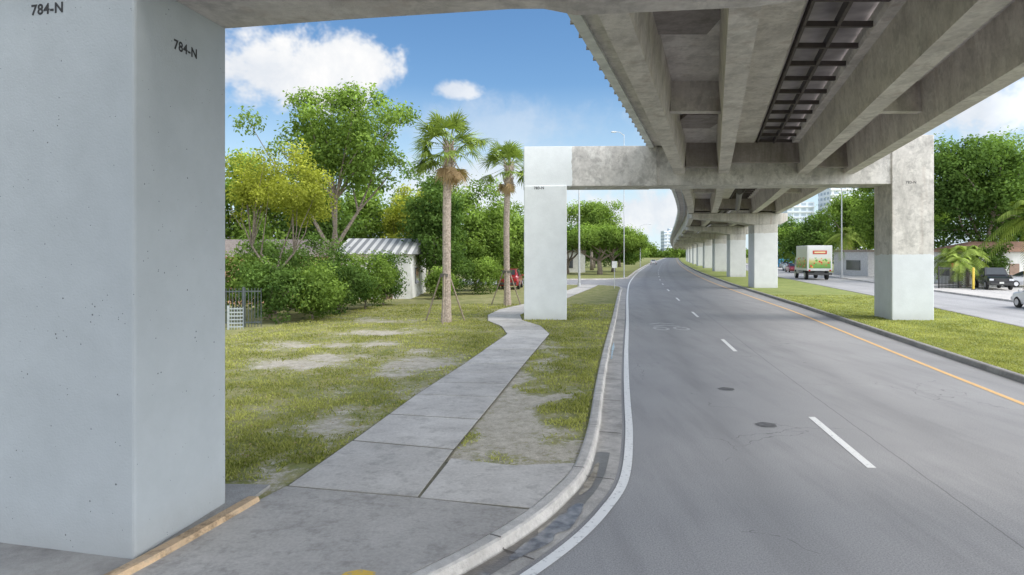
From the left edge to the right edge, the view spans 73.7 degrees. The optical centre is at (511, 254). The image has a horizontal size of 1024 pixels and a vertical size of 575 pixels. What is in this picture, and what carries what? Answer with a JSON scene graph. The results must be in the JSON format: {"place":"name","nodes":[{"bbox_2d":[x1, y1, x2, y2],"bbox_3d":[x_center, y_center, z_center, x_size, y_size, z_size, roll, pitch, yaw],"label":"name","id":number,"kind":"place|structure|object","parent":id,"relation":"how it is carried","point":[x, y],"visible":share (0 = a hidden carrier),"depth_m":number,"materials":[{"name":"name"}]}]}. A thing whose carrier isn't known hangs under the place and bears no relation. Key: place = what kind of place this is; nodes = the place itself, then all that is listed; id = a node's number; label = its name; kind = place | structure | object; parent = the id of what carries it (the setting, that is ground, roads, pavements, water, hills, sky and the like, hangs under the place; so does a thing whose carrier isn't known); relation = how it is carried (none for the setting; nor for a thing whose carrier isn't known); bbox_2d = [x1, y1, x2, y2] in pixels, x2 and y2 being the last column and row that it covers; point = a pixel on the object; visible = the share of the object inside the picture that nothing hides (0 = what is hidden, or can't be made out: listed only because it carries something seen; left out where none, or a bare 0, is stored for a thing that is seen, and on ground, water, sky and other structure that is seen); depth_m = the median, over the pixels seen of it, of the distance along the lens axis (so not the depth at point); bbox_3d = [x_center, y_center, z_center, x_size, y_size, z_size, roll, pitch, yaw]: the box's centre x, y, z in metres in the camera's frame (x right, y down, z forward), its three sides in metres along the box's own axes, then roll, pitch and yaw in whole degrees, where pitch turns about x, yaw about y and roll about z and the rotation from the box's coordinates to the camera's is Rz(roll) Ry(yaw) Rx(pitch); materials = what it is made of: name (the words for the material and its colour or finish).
{"place":"outdoors","nodes":[
{"label":"outdoors","id":0,"kind":"place"},
{"bbox_2d":[0,484,269,574],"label":"pavement","id":1,"kind":"structure","parent":0,"point":[15,559],"depth_m":6.62,"materials":[{"name":"concrete"}]},
{"bbox_2d":[0,0,802,558],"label":"straddle bent","id":2,"kind":"object","parent":1,"relation":"on","point":[112,278],"visible":1,"depth_m":6.88,"materials":[{"name":"paint"}]},
{"bbox_2d":[567,0,1023,249],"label":"elevated railway","id":3,"kind":"object","parent":2,"relation":"on","point":[847,86],"visible":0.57,"depth_m":17.15,"materials":[{"name":"concrete"}]},
{"bbox_2d":[131,285,597,574],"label":"sidewalk","id":4,"kind":"structure","parent":0,"point":[297,529],"depth_m":8.27,"materials":[{"name":"concrete"}]},
{"bbox_2d":[104,496,259,574],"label":"painted kerb","id":5,"kind":"structure","parent":4,"relation":"on","point":[165,549],"depth_m":7.01,"materials":[{"name":"yellow paint"}]},
{"bbox_2d":[342,569,375,574],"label":"kerb paint patch","id":6,"kind":"object","parent":4,"relation":"on","point":[360,572],"visible":1,"depth_m":6.35,"materials":[{"name":"yellow paint"}]},
{"bbox_2d":[577,190,580,286],"bbox_3d":[7.250,-1.850,63.000,2.421,9.700,0.304,0,0,0],"label":"street lamp","id":7,"kind":"object","parent":4,"relation":"on","point":[579,284],"visible":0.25,"depth_m":62.93,"materials":[{"name":"metal"}]},
{"bbox_2d":[426,258,662,278],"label":"verge ground","id":8,"kind":"structure","parent":0,"point":[607,272],"depth_m":118.83,"materials":[{"name":"green plant"}]},
{"bbox_2d":[474,201,523,264],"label":"tree","id":9,"kind":"object","parent":8,"relation":"on","point":[517,207],"visible":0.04,"depth_m":94.22,"materials":[{"name":"green plant"}]},
{"bbox_2d":[567,250,584,272],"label":"building","id":10,"kind":"structure","parent":8,"relation":"on","point":[573,266],"depth_m":112.00,"materials":[{"name":"white paint"}]},
{"bbox_2d":[567,220,592,273],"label":"tree","id":11,"kind":"object","parent":8,"relation":"on","point":[570,228],"visible":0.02,"depth_m":105.09,"materials":[{"name":"green plant"}]},
{"bbox_2d":[567,199,624,269],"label":"tree","id":12,"kind":"object","parent":8,"relation":"on","point":[594,212],"visible":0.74,"depth_m":126.50,"materials":[{"name":"green plant"}]},
{"bbox_2d":[584,249,619,267],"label":"tree","id":13,"kind":"object","parent":8,"relation":"on","point":[594,256],"visible":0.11,"depth_m":149.35,"materials":[{"name":"green plant"}]},
{"bbox_2d":[567,219,645,274],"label":"tree","id":14,"kind":"object","parent":8,"relation":"on","point":[599,237],"visible":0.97,"depth_m":98.94,"materials":[{"name":"green plant"}]},
{"bbox_2d":[595,228,638,266],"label":"tree","id":15,"kind":"object","parent":8,"relation":"on","point":[618,259],"visible":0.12,"depth_m":161.31,"materials":[{"name":"green plant"}]},
{"bbox_2d":[598,234,647,271],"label":"tree","id":16,"kind":"object","parent":8,"relation":"on","point":[636,249],"visible":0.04,"depth_m":115.65,"materials":[{"name":"green plant"}]},
{"bbox_2d":[621,247,645,264],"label":"tree","id":17,"kind":"object","parent":8,"relation":"on","point":[631,261],"visible":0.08,"depth_m":193.93,"materials":[{"name":"green plant"}]},
{"bbox_2d":[225,285,1023,499],"bbox_3d":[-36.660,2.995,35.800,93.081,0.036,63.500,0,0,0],"label":"lawn ground","id":18,"kind":"structure","parent":0,"point":[513,425],"depth_m":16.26,"materials":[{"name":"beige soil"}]},
{"bbox_2d":[227,305,242,329],"bbox_3d":[-11.040,2.520,27.247,0.609,0.960,0.080,0,0,-10],"label":"lattice panel","id":19,"kind":"object","parent":18,"relation":"on","point":[231,316],"visible":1,"depth_m":27.22,"materials":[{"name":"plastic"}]},
{"bbox_2d":[225,287,260,326],"bbox_3d":[-11.913,2.170,27.947,3.133,1.660,0.080,0,0,-13],"label":"iron fence","id":20,"kind":"object","parent":18,"relation":"on","point":[243,291],"visible":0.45,"depth_m":28.11,"materials":[{"name":"metal"}]},
{"bbox_2d":[225,241,276,317],"bbox_3d":[-12.966,1.251,31.442,3.611,3.719,3.420,0,0,-37],"label":"hedge shrub","id":21,"kind":"object","parent":18,"relation":"on","point":[231,280],"visible":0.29,"depth_m":31.10,"materials":[{"name":"green plant"}]},
{"bbox_2d":[225,141,301,238],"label":"tree","id":22,"kind":"object","parent":18,"relation":"on","point":[235,230],"visible":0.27,"depth_m":50.82,"materials":[{"name":"green plant"}]},
{"bbox_2d":[232,220,302,309],"bbox_3d":[-12.786,0.671,35.836,3.673,4.886,3.702,0,0,0],"label":"shrub","id":23,"kind":"object","parent":18,"relation":"on","point":[258,244],"visible":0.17,"depth_m":35.42,"materials":[{"name":"green plant"}]},
{"bbox_2d":[230,255,318,324],"bbox_3d":[-10.396,1.584,29.993,3.389,3.093,3.405,0,0,37],"label":"hedge shrub","id":24,"kind":"object","parent":18,"relation":"on","point":[272,286],"visible":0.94,"depth_m":29.50,"materials":[{"name":"green plant"}]},
{"bbox_2d":[225,239,337,303],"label":"house","id":25,"kind":"structure","parent":18,"relation":"on","point":[230,244],"depth_m":42.76,"materials":[{"name":"pink paint"}]},
{"bbox_2d":[225,135,340,318],"bbox_3d":[-10.807,-1.276,31.893,5.828,8.788,5.468,0,0,0],"label":"tree","id":26,"kind":"object","parent":18,"relation":"on","point":[256,190],"visible":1,"depth_m":31.38,"materials":[{"name":"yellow plant"}]},
{"bbox_2d":[252,246,316,314],"bbox_3d":[-10.822,1.329,33.391,3.504,3.591,3.510,0,0,0],"label":"hedge shrub","id":27,"kind":"object","parent":18,"relation":"on","point":[296,260],"visible":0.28,"depth_m":33.00,"materials":[{"name":"green plant"}]},
{"bbox_2d":[275,257,352,318],"bbox_3d":[-8.854,1.619,31.205,3.646,2.978,3.898,0,0,43],"label":"hedge shrub","id":28,"kind":"object","parent":18,"relation":"on","point":[328,293],"visible":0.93,"depth_m":30.44,"materials":[{"name":"green plant"}]},
{"bbox_2d":[268,164,365,259],"bbox_3d":[-15.905,-1.944,52.168,8.487,10.131,9.237,0,0,0],"label":"tree","id":29,"kind":"object","parent":18,"relation":"on","point":[327,228],"visible":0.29,"depth_m":51.71,"materials":[{"name":"green plant"}]},
{"bbox_2d":[228,76,421,257],"bbox_3d":[-11.018,-3.772,42.406,11.292,13.792,9.671,0,0,0],"label":"tree","id":30,"kind":"object","parent":18,"relation":"on","point":[351,135],"visible":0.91,"depth_m":40.38,"materials":[{"name":"green plant"}]},
{"bbox_2d":[293,229,360,308],"bbox_3d":[-9.685,0.888,37.157,3.875,4.570,3.870,0,0,-41],"label":"hedge shrub","id":31,"kind":"object","parent":18,"relation":"on","point":[329,253],"visible":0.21,"depth_m":36.71,"materials":[{"name":"green plant"}]},
{"bbox_2d":[317,260,382,315],"bbox_3d":[-8.864,1.785,34.735,3.840,3.018,3.736,0,0,-39],"label":"hedge shrub","id":32,"kind":"object","parent":18,"relation":"on","point":[355,280],"visible":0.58,"depth_m":34.24,"materials":[{"name":"green plant"}]},
{"bbox_2d":[227,311,494,457],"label":"leaf litter","id":33,"kind":"object","parent":18,"relation":"on","point":[347,373],"visible":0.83,"depth_m":17.99,"materials":[{"name":"brown plant"}]},
{"bbox_2d":[343,249,402,308],"bbox_3d":[-7.900,1.413,37.237,3.893,3.397,3.400,0,0,0],"label":"hedge shrub","id":34,"kind":"object","parent":18,"relation":"on","point":[385,276],"visible":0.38,"depth_m":37.08,"materials":[{"name":"green plant"}]},
{"bbox_2d":[332,176,427,260],"bbox_3d":[-13.040,-2.278,62.140,11.152,10.815,7.545,0,0,0],"label":"tree","id":35,"kind":"object","parent":18,"relation":"on","point":[372,217],"visible":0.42,"depth_m":60.87,"materials":[{"name":"green plant"}]},
{"bbox_2d":[337,238,425,298],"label":"house","id":36,"kind":"structure","parent":18,"relation":"on","point":[415,287],"depth_m":47.24,"materials":[{"name":"white paint"}]},
{"bbox_2d":[366,250,411,304],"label":"hedge shrub","id":37,"kind":"object","parent":18,"relation":"on","point":[396,289],"visible":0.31,"depth_m":39.88,"materials":[{"name":"green plant"}]},
{"bbox_2d":[378,183,425,237],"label":"tree","id":38,"kind":"object","parent":18,"relation":"on","point":[391,219],"visible":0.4,"depth_m":57.28,"materials":[{"name":"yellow plant"}]},
{"bbox_2d":[384,159,474,274],"bbox_3d":[-7.610,-2.989,66.068,9.999,12.214,7.650,0,0,0],"label":"tree","id":39,"kind":"object","parent":18,"relation":"on","point":[410,175],"visible":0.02,"depth_m":64.94,"materials":[{"name":"green plant"}]},
{"bbox_2d":[395,171,468,295],"bbox_3d":[-5.997,-1.754,49.035,5.690,9.735,5.394,0,0,0],"label":"tree","id":40,"kind":"object","parent":18,"relation":"on","point":[426,227],"visible":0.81,"depth_m":48.14,"materials":[{"name":"green plant"}]},
{"bbox_2d":[418,266,459,298],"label":"hedge shrub","id":41,"kind":"object","parent":18,"relation":"on","point":[431,279],"visible":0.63,"depth_m":45.16,"materials":[{"name":"green plant"}]},
{"bbox_2d":[406,107,492,321],"bbox_3d":[-2.723,-1.812,30.307,3.922,9.831,3.969,0,0,-41],"label":"palm tree","id":42,"kind":"object","parent":18,"relation":"on","point":[449,173],"visible":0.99,"depth_m":30.01,"materials":[{"name":"green plant"}]},
{"bbox_2d":[425,273,464,323],"bbox_3d":[-2.999,1.931,29.983,1.798,2.163,1.634,0,0,0],"label":"tree brace","id":43,"kind":"object","parent":42,"relation":"attached to","point":[443,275],"visible":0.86,"depth_m":30.36,"materials":[{"name":"brown wood"}]},
{"bbox_2d":[426,252,476,293],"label":"hedge shrub","id":44,"kind":"object","parent":18,"relation":"on","point":[464,269],"visible":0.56,"depth_m":49.75,"materials":[{"name":"green plant"}]},
{"bbox_2d":[462,255,503,294],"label":"hedge shrub","id":45,"kind":"object","parent":18,"relation":"on","point":[486,268],"visible":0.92,"depth_m":50.93,"materials":[{"name":"green plant"}]},
{"bbox_2d":[451,174,523,290],"bbox_3d":[-3.127,-1.735,55.906,7.397,9.743,6.352,0,0,31],"label":"tree","id":46,"kind":"object","parent":18,"relation":"on","point":[485,233],"visible":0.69,"depth_m":55.04,"materials":[{"name":"green plant"}]},
{"bbox_2d":[477,139,524,304],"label":"palm tree","id":47,"kind":"object","parent":18,"relation":"on","point":[508,151],"visible":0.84,"depth_m":40.03,"materials":[{"name":"green plant"}]},
{"bbox_2d":[491,270,520,305],"bbox_3d":[-0.359,1.982,39.983,1.797,2.063,1.633,0,0,0],"label":"tree brace","id":48,"kind":"object","parent":47,"relation":"attached to","point":[504,271],"visible":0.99,"depth_m":40.37,"materials":[{"name":"brown wood"}]},
{"bbox_2d":[483,201,523,283],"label":"tree","id":49,"kind":"object","parent":18,"relation":"on","point":[516,261],"visible":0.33,"depth_m":66.06,"materials":[{"name":"green plant"}]},
{"bbox_2d":[497,268,523,288],"bbox_3d":[-0.150,2.100,60.000,2.220,1.760,4.820,0,0,6],"label":"parked car","id":50,"kind":"object","parent":18,"relation":"on","point":[517,277],"visible":0.63,"depth_m":57.87,"materials":[{"name":"red paint"}]},
{"bbox_2d":[225,9,1023,251],"label":"sky","id":51,"kind":"structure","parent":0,"point":[528,77],"materials":[{"name":"blue"}]},
{"bbox_2d":[673,244,691,262],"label":"bridge pier","id":52,"kind":"structure","parent":0,"point":[690,253],"depth_m":235.09,"materials":[{"name":"white concrete"}]},
{"bbox_2d":[674,242,695,263],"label":"bridge pier","id":53,"kind":"structure","parent":0,"point":[693,253],"depth_m":206.10,"materials":[{"name":"white concrete"}]},
{"bbox_2d":[675,240,702,265],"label":"bridge pier","id":54,"kind":"structure","parent":0,"point":[699,253],"depth_m":177.07,"materials":[{"name":"white concrete"}]},
{"bbox_2d":[677,237,711,267],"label":"bridge pier","id":55,"kind":"structure","parent":0,"point":[707,253],"depth_m":148.05,"materials":[{"name":"white concrete"}]},
{"bbox_2d":[681,233,726,270],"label":"bridge pier","id":56,"kind":"structure","parent":0,"point":[719,252],"depth_m":119.04,"materials":[{"name":"white concrete"}]},
{"bbox_2d":[685,227,747,276],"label":"bridge pier","id":57,"kind":"structure","parent":0,"point":[736,251],"depth_m":90.04,"materials":[{"name":"white concrete"}]},
{"bbox_2d":[687,213,787,287],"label":"bridge pier","id":58,"kind":"structure","parent":0,"point":[762,250],"depth_m":60.55,"materials":[{"name":"white concrete"}]},
{"bbox_2d":[461,258,1023,574],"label":"road","id":59,"kind":"structure","parent":0,"point":[720,482],"depth_m":10.73,"materials":[{"name":"grey asphalt"}]},
{"bbox_2d":[410,284,621,574],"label":"kerb","id":60,"kind":"structure","parent":59,"relation":"on","point":[551,502],"depth_m":8.01,"materials":[{"name":"concrete"}]},
{"bbox_2d":[490,307,620,559],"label":"kerb joint lines","id":61,"kind":"object","parent":60,"relation":"on","point":[574,466],"visible":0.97,"depth_m":9.43,"materials":[{"name":"grey concrete"}]},
{"bbox_2d":[459,287,626,574],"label":"gutter","id":62,"kind":"object","parent":59,"relation":"on","point":[610,422],"visible":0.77,"depth_m":11.33,"materials":[{"name":"concrete"}]},
{"bbox_2d":[463,452,609,574],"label":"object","id":63,"kind":"structure","parent":62,"relation":"on","point":[496,563],"depth_m":8.07,"materials":[{"name":"grey concrete"}]},
{"bbox_2d":[509,503,582,559],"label":"puddle water","id":64,"kind":"structure","parent":63,"relation":"on","point":[553,527],"depth_m":7.62,"materials":[{"name":"grey liquid"}]},
{"bbox_2d":[579,463,598,494],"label":"puddle water","id":65,"kind":"structure","parent":63,"relation":"on","point":[587,484],"depth_m":9.31,"materials":[{"name":"grey liquid"}]},
{"bbox_2d":[462,258,663,279],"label":"kerb","id":66,"kind":"structure","parent":59,"relation":"on","point":[604,278],"depth_m":83.99,"materials":[{"name":"concrete"}]},
{"bbox_2d":[611,131,624,277],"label":"street lamp","id":67,"kind":"object","parent":66,"relation":"on","point":[624,226],"visible":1,"depth_m":86.46,"materials":[{"name":"metal"}]},
{"bbox_2d":[520,258,664,574],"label":"road edge line","id":68,"kind":"object","parent":59,"relation":"on","point":[590,525],"visible":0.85,"depth_m":9.05,"materials":[{"name":"white paint"}]},
{"bbox_2d":[755,422,776,426],"bbox_3d":[4.625,3.094,12.410,0.381,0.001,0.398,0,0,0],"label":"manhole patch","id":69,"kind":"object","parent":59,"relation":"on","point":[764,424],"visible":1,"depth_m":12.41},
{"bbox_2d":[809,417,875,467],"bbox_3d":[5.462,3.095,11.450,0.130,0.001,3.158,0,0,9],"label":"lane marking","id":70,"kind":"object","parent":59,"relation":"on","point":[852,451],"visible":1,"depth_m":11.11,"materials":[{"name":"white paint"}]},
{"bbox_2d":[677,261,1023,404],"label":"road centre line","id":71,"kind":"object","parent":59,"relation":"on","point":[994,392],"visible":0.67,"depth_m":20.09,"materials":[{"name":"yellow paint"}]},
{"bbox_2d":[678,258,1023,382],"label":"kerb","id":72,"kind":"structure","parent":59,"relation":"on","point":[1009,374],"depth_m":23.19,"materials":[{"name":"concrete"}]},
{"bbox_2d":[778,269,1012,301],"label":"kerb","id":73,"kind":"structure","parent":59,"relation":"on","point":[994,298],"depth_m":52.27,"materials":[{"name":"concrete"}]},
{"bbox_2d":[746,258,833,272],"bbox_3d":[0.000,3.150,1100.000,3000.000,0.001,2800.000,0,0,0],"label":"ground","id":74,"kind":"structure","parent":0,"point":[824,271],"depth_m":176.59,"materials":[{"name":"green plant"}]},
{"bbox_2d":[661,228,680,257],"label":"apartment tower","id":75,"kind":"structure","parent":74,"relation":"on","point":[665,239],"depth_m":633.00,"materials":[{"name":"white concrete"}]},
{"bbox_2d":[643,241,872,257],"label":"distant woodland","id":76,"kind":"object","parent":74,"relation":"on","point":[651,251],"visible":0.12,"depth_m":611.39,"materials":[{"name":"green plant"}]},
{"bbox_2d":[778,222,802,262],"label":"tree","id":77,"kind":"object","parent":74,"relation":"on","point":[787,256],"visible":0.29,"depth_m":151.13,"materials":[{"name":"green plant"}]},
{"bbox_2d":[782,202,814,226],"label":"apartment tower","id":78,"kind":"structure","parent":74,"relation":"on","point":[801,210],"depth_m":402.00,"materials":[{"name":"white concrete"}]},
{"bbox_2d":[778,210,853,259],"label":"tree","id":79,"kind":"object","parent":74,"relation":"on","point":[811,233],"visible":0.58,"depth_m":128.23,"materials":[{"name":"green plant"}]},
{"bbox_2d":[818,188,863,255],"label":"apartment tower","id":80,"kind":"structure","parent":74,"relation":"on","point":[827,193],"depth_m":394.72,"materials":[{"name":"white concrete"}]},
{"bbox_2d":[813,188,873,263],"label":"tree","id":81,"kind":"object","parent":74,"relation":"on","point":[833,210],"visible":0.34,"depth_m":110.52,"materials":[{"name":"green plant"}]},
{"bbox_2d":[823,227,865,261],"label":"palm tree","id":82,"kind":"object","parent":74,"relation":"on","point":[846,242],"visible":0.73,"depth_m":101.97,"materials":[{"name":"green plant"}]},
{"bbox_2d":[679,258,1023,371],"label":"median ground","id":83,"kind":"structure","parent":0,"point":[790,287],"depth_m":43.12,"materials":[{"name":"green plant"}]},
{"bbox_2d":[523,135,933,319],"bbox_3d":[9.931,-1.190,32.076,18.790,8.420,2.163,0,0,1],"label":"straddle bent","id":84,"kind":"object","parent":83,"relation":"on","point":[900,180],"visible":0.99,"depth_m":31.15,"materials":[{"name":"concrete"}]},
{"bbox_2d":[746,264,1011,298],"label":"pavement","id":85,"kind":"structure","parent":0,"point":[969,292],"depth_m":54.72,"materials":[{"name":"concrete"}]},
{"bbox_2d":[840,188,842,276],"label":"street lamp","id":86,"kind":"object","parent":85,"relation":"on","point":[841,275],"visible":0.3,"depth_m":87.94,"materials":[{"name":"metal"}]},
{"bbox_2d":[746,265,1023,325],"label":"road","id":87,"kind":"structure","parent":0,"point":[1004,311],"depth_m":43.87,"materials":[{"name":"grey asphalt"}]},
{"bbox_2d":[794,245,831,279],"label":"box truck","id":88,"kind":"object","parent":87,"relation":"on","point":[815,261],"visible":0.99,"depth_m":81.83,"materials":[{"name":"metal"}]},
{"bbox_2d":[746,270,1023,326],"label":"kerb","id":89,"kind":"structure","parent":87,"relation":"on","point":[934,307],"depth_m":35.85,"materials":[{"name":"concrete"}]},
{"bbox_2d":[1011,289,1023,307],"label":"parked car","id":90,"kind":"object","parent":87,"relation":"on","point":[1017,298],"visible":1,"depth_m":39.31,"materials":[{"name":"white paint"}]},
{"bbox_2d":[843,275,1023,294],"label":"forecourt ground","id":91,"kind":"structure","parent":0,"point":[1003,290],"depth_m":60.12,"materials":[{"name":"concrete"}]},
{"bbox_2d":[832,250,873,275],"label":"shop building","id":92,"kind":"structure","parent":91,"relation":"on","point":[858,262],"depth_m":97.26,"materials":[{"name":"grey paint"}]},
{"bbox_2d":[846,260,859,269],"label":"window","id":93,"kind":"structure","parent":92,"relation":"in","point":[850,264],"depth_m":97.97,"materials":[{"name":"grey glass"}]},
{"bbox_2d":[843,187,948,247],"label":"tree","id":94,"kind":"object","parent":91,"relation":"on","point":[868,226],"visible":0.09,"depth_m":90.92,"materials":[{"name":"green plant"}]},
{"bbox_2d":[934,248,971,283],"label":"palm tree","id":95,"kind":"object","parent":91,"relation":"on","point":[945,252],"visible":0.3,"depth_m":69.86,"materials":[{"name":"green plant"}]},
{"bbox_2d":[934,254,983,287],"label":"palm tree","id":96,"kind":"object","parent":91,"relation":"on","point":[960,261],"visible":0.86,"depth_m":60.66,"materials":[{"name":"green plant"}]},
{"bbox_2d":[935,245,990,286],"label":"palm tree","id":97,"kind":"object","parent":91,"relation":"on","point":[970,251],"visible":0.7,"depth_m":62.19,"materials":[{"name":"green plant"}]},
{"bbox_2d":[938,266,987,287],"bbox_3d":[40.341,2.020,60.997,6.101,1.960,0.080,0,0,-19],"label":"iron fence","id":98,"kind":"object","parent":91,"relation":"on","point":[957,285],"visible":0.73,"depth_m":60.61,"materials":[{"name":"metal"}]},
{"bbox_2d":[933,131,1023,247],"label":"tree","id":99,"kind":"object","parent":91,"relation":"on","point":[961,188],"visible":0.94,"depth_m":72.68,"materials":[{"name":"green plant"}]},
{"bbox_2d":[934,242,1023,283],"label":"shop building","id":100,"kind":"structure","parent":91,"relation":"on","point":[1015,255],"depth_m":69.46,"materials":[{"name":"white paint"}]},
{"bbox_2d":[1009,264,1018,274],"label":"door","id":101,"kind":"structure","parent":100,"relation":"in","point":[1014,269],"depth_m":68.95,"materials":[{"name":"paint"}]},
{"bbox_2d":[971,242,1014,285],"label":"tree","id":102,"kind":"object","parent":91,"relation":"on","point":[998,261],"visible":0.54,"depth_m":65.41,"materials":[{"name":"green plant"}]},
{"bbox_2d":[964,126,1023,241],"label":"tree","id":103,"kind":"object","parent":91,"relation":"on","point":[1020,238],"visible":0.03,"depth_m":79.95,"materials":[{"name":"green plant"}]},
{"bbox_2d":[975,267,1013,289],"bbox_3d":[41.910,2.070,59.523,2.220,1.860,5.670,0,0,22],"label":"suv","id":104,"kind":"object","parent":91,"relation":"on","point":[998,277],"visible":0.88,"depth_m":58.22,"materials":[{"name":"black paint"}]},
{"bbox_2d":[975,200,1023,264],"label":"palm tree","id":105,"kind":"object","parent":91,"relation":"on","point":[1017,206],"visible":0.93,"depth_m":64.56,"materials":[{"name":"green plant"}]},
{"bbox_2d":[1005,271,1023,286],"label":"parked car","id":106,"kind":"object","parent":91,"relation":"on","point":[1018,278],"visible":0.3,"depth_m":61.85,"materials":[{"name":"silver metal"}]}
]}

